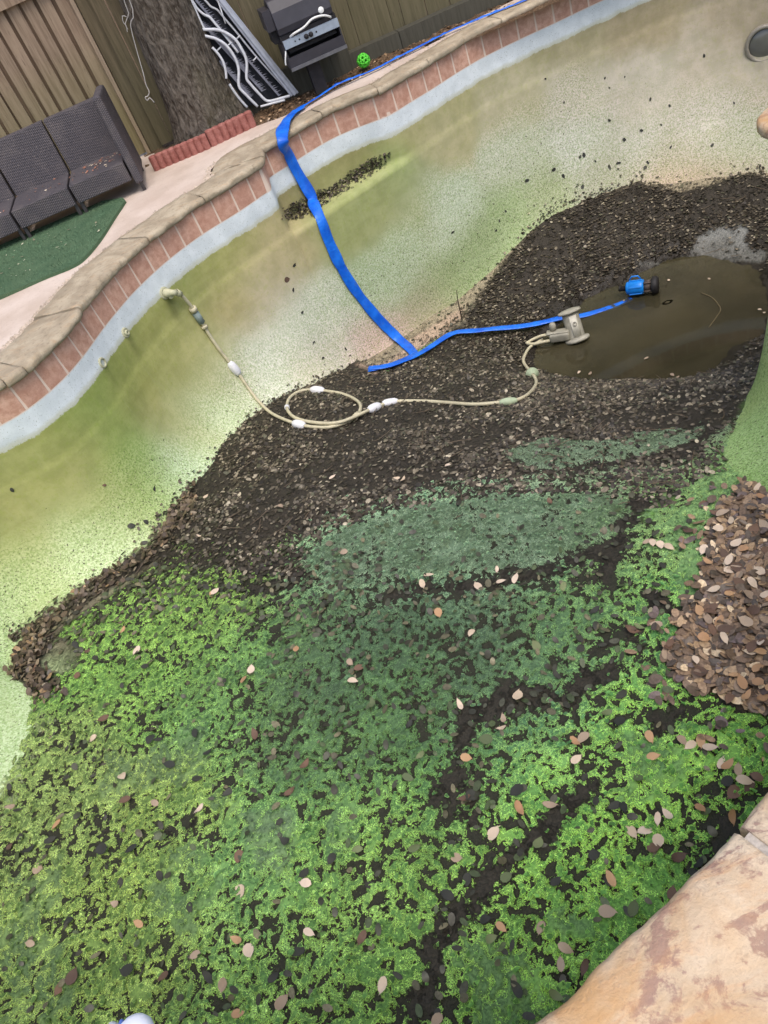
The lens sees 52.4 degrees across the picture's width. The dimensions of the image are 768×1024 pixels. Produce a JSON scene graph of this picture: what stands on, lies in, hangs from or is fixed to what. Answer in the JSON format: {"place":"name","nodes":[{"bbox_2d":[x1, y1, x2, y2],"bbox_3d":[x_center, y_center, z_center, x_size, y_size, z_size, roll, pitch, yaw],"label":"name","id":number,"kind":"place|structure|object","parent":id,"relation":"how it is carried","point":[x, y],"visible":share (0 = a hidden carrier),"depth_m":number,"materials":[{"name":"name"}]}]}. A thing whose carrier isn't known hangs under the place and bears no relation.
{"place":"outdoors","nodes":[
{"label":"outdoors","id":0,"kind":"place"},
{"bbox_2d":[0,0,519,348],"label":"pool deck","id":1,"kind":"structure","parent":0,"point":[165,185],"depth_m":5.54,"materials":[{"name":"concrete"}]},
{"bbox_2d":[0,197,126,299],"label":"turf mat","id":2,"kind":"object","parent":1,"relation":"on","point":[79,246],"visible":1,"depth_m":5.24,"materials":[{"name":"green plastic"}]},
{"bbox_2d":[0,222,99,287],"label":"turf litter","id":3,"kind":"object","parent":2,"relation":"on","point":[37,243],"visible":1,"depth_m":5.26,"materials":[{"name":"brown plant"}]},
{"bbox_2d":[0,85,145,239],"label":"wicker sofa","id":4,"kind":"object","parent":1,"relation":"on","point":[90,131],"visible":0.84,"depth_m":5.59,"materials":[{"name":"wicker"}]},
{"bbox_2d":[0,153,120,212],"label":"seat litter","id":5,"kind":"object","parent":4,"relation":"on","point":[86,171],"visible":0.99,"depth_m":5.60,"materials":[{"name":"brown plant"}]},
{"bbox_2d":[148,133,210,170],"bbox_3d":[-1.528,-2.690,5.836,0.462,0.105,0.070,-21,41,4],"label":"edging block","id":6,"kind":"object","parent":1,"relation":"on","point":[188,148],"depth_m":5.81,"materials":[{"name":"red concrete"}]},
{"bbox_2d":[0,22,475,352],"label":"joint pebbles","id":7,"kind":"object","parent":1,"relation":"on","point":[22,328],"visible":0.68,"depth_m":4.76,"materials":[{"name":"beige gravel"}]},
{"bbox_2d":[104,0,449,174],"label":"ground","id":8,"kind":"structure","parent":0,"point":[139,71],"depth_m":10.28,"materials":[{"name":"soil"}]},
{"bbox_2d":[144,0,558,167],"bbox_3d":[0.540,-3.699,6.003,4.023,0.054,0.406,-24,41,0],"label":"mulch","id":9,"kind":"object","parent":8,"relation":"on","point":[336,87],"visible":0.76,"depth_m":6.03,"materials":[{"name":"brown plant"}]},
{"bbox_2d":[0,0,162,197],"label":"wooden fence","id":10,"kind":"object","parent":9,"relation":"on","point":[56,56],"visible":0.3,"depth_m":5.83,"materials":[{"name":"brown wood"}]},
{"bbox_2d":[119,0,254,145],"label":"oak tree","id":11,"kind":"object","parent":9,"relation":"on","point":[198,96],"visible":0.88,"depth_m":5.65,"materials":[{"name":"brown plant"}]},
{"bbox_2d":[122,0,153,101],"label":"hanging cable","id":12,"kind":"object","parent":11,"relation":"hanging from","point":[135,45],"visible":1,"depth_m":5.31,"materials":[{"name":"grey plastic"}]},
{"bbox_2d":[204,110,256,146],"bbox_3d":[-1.148,-2.873,5.842,0.377,0.115,0.070,-28,41,-4],"label":"edging block","id":13,"kind":"object","parent":9,"relation":"on","point":[228,129],"depth_m":5.82,"materials":[{"name":"red concrete"}]},
{"bbox_2d":[191,0,297,107],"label":"lounger frames","id":14,"kind":"structure","parent":9,"relation":"on","point":[255,74],"depth_m":5.85,"materials":[{"name":"white metal"}]},
{"bbox_2d":[90,0,512,144],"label":"wooden fence","id":15,"kind":"object","parent":9,"relation":"on","point":[378,28],"visible":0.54,"depth_m":6.08,"materials":[{"name":"brown wood"}]},
{"bbox_2d":[257,0,347,95],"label":"barbecue","id":16,"kind":"object","parent":9,"relation":"on","point":[306,33],"visible":1,"depth_m":5.58,"materials":[{"name":"metal"}]},
{"bbox_2d":[357,53,369,67],"bbox_3d":[-0.158,-3.456,5.978,0.105,0.103,0.106,-8,51,-26],"label":"lattice ball","id":17,"kind":"object","parent":9,"relation":"on","point":[363,60],"visible":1,"depth_m":5.95,"materials":[{"name":"plastic"}]},
{"bbox_2d":[0,172,767,1023],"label":"pool floor","id":18,"kind":"structure","parent":0,"point":[570,766],"depth_m":2.98,"materials":[{"name":"green plant"}]},
{"bbox_2d":[2,477,197,711],"bbox_3d":[-1.537,0.357,4.321,0.666,0.189,1.746,0,46,26],"label":"leaf drift","id":19,"kind":"object","parent":18,"relation":"on","point":[165,527],"visible":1,"depth_m":4.22,"materials":[{"name":"brown plant"}]},
{"bbox_2d":[0,452,767,1023],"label":"algae crust","id":20,"kind":"object","parent":18,"relation":"on","point":[394,910],"visible":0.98,"depth_m":2.78},
{"bbox_2d":[0,177,767,1023],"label":"scattered leaf litter","id":21,"kind":"object","parent":18,"relation":"on","point":[476,785],"visible":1,"depth_m":3.08,"materials":[{"name":"plant"}]},
{"bbox_2d":[6,162,766,641],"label":"leaf fringe","id":22,"kind":"object","parent":18,"relation":"on","point":[14,636],"visible":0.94,"depth_m":5.75,"materials":[{"name":"brown plant"}]},
{"bbox_2d":[10,172,767,701],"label":"sunken leaf litter","id":23,"kind":"object","parent":18,"relation":"on","point":[619,386],"visible":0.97,"depth_m":4.61,"materials":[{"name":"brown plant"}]},
{"bbox_2d":[456,290,462,319],"bbox_3d":[0.609,-1.662,6.298,0.016,0.261,0.051,8,50,32],"label":"twig","id":24,"kind":"object","parent":18,"relation":"on","point":[459,307],"visible":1,"depth_m":6.30,"materials":[{"name":"brown wood"}]},
{"bbox_2d":[309,399,746,587],"bbox_3d":[1.431,-0.167,3.837,3.530,0.721,1.358,-31,41,-8],"label":"algae film","id":25,"kind":"object","parent":18,"relation":"on","point":[576,543],"visible":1,"depth_m":3.58,"materials":[{"name":"plant"}]},
{"bbox_2d":[533,255,767,379],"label":"puddle water","id":26,"kind":"structure","parent":18,"relation":"on","point":[666,330],"depth_m":5.72,"materials":[{"name":"brown liquid"}]},
{"bbox_2d":[525,306,589,345],"bbox_3d":[1.308,-1.358,5.902,0.452,0.287,0.255,-21,41,4],"label":"pool cleaner","id":27,"kind":"object","parent":26,"relation":"on","point":[571,332],"visible":1,"depth_m":5.87,"materials":[{"name":"grey plastic"}]},
{"bbox_2d":[619,275,658,295],"bbox_3d":[1.967,-1.750,6.043,0.296,0.158,0.136,0,46,25],"label":"sump pump","id":28,"kind":"object","parent":26,"relation":"in","point":[639,286],"visible":1,"depth_m":6.00,"materials":[{"name":"blue plastic"}]},
{"bbox_2d":[701,293,720,326],"bbox_3d":[2.382,-1.477,5.660,0.107,0.008,0.464,-6,44,19],"label":"stick","id":29,"kind":"object","parent":26,"relation":"on","point":[718,305],"visible":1,"depth_m":5.65,"materials":[{"name":"brown wood"}]},
{"bbox_2d":[624,476,767,760],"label":"leaf pile","id":30,"kind":"object","parent":18,"relation":"on","point":[716,654],"visible":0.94,"depth_m":2.75,"materials":[{"name":"brown plant"}]},
{"bbox_2d":[0,0,767,795],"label":"pool wall","id":31,"kind":"structure","parent":0,"point":[492,142],"depth_m":5.75,"materials":[{"name":"paint"}]},
{"bbox_2d":[98,357,106,367],"bbox_3d":[-1.617,-0.851,4.466,0.035,0.065,0.064,-7,43,19],"label":"return fitting","id":32,"kind":"object","parent":31,"relation":"attached to","point":[99,361],"visible":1,"depth_m":4.45,"materials":[{"name":"beige plastic"}]},
{"bbox_2d":[121,327,129,337],"bbox_3d":[-1.554,-1.075,4.688,0.045,0.064,0.064,-4,45,22],"label":"return fitting","id":33,"kind":"object","parent":31,"relation":"attached to","point":[125,332],"visible":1,"depth_m":4.67,"materials":[{"name":"beige plastic"}]},
{"bbox_2d":[160,287,182,299],"bbox_3d":[-1.373,-1.401,4.999,0.129,0.110,0.110,-8,43,18],"label":"return fitting","id":34,"kind":"object","parent":31,"relation":"attached to","point":[166,293],"visible":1,"depth_m":4.96,"materials":[{"name":"beige plastic"}]},
{"bbox_2d":[181,295,543,428],"bbox_3d":[0.092,-1.044,5.112,2.319,1.532,1.208,-24,41,0],"label":"cleaner hose","id":35,"kind":"object","parent":34,"relation":"attached to","point":[300,423],"visible":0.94,"depth_m":5.21,"materials":[{"name":"beige plastic"}]},
{"bbox_2d":[282,153,389,218],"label":"ledge litter","id":36,"kind":"object","parent":31,"relation":"on","point":[329,192],"visible":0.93,"depth_m":5.82,"materials":[{"name":"brown plant"}]},
{"bbox_2d":[0,0,767,1023],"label":"pool coping","id":37,"kind":"object","parent":31,"relation":"on","point":[694,950],"visible":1,"depth_m":1.33,"materials":[{"name":"stone"}]},
{"bbox_2d":[109,1013,153,1023],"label":"shoe","id":38,"kind":"object","parent":37,"relation":"on","point":[139,1018],"visible":1,"depth_m":1.43,"materials":[{"name":"white fabric"}]},
{"bbox_2d":[276,0,631,371],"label":"discharge hose","id":39,"kind":"object","parent":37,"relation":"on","point":[348,279],"visible":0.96,"depth_m":5.91,"materials":[{"name":"blue plastic"}]},
{"bbox_2d":[745,23,767,61],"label":"pool light","id":40,"kind":"object","parent":31,"relation":"attached to","point":[756,44],"visible":1,"depth_m":6.16,"materials":[{"name":"beige plastic"}]}
]}

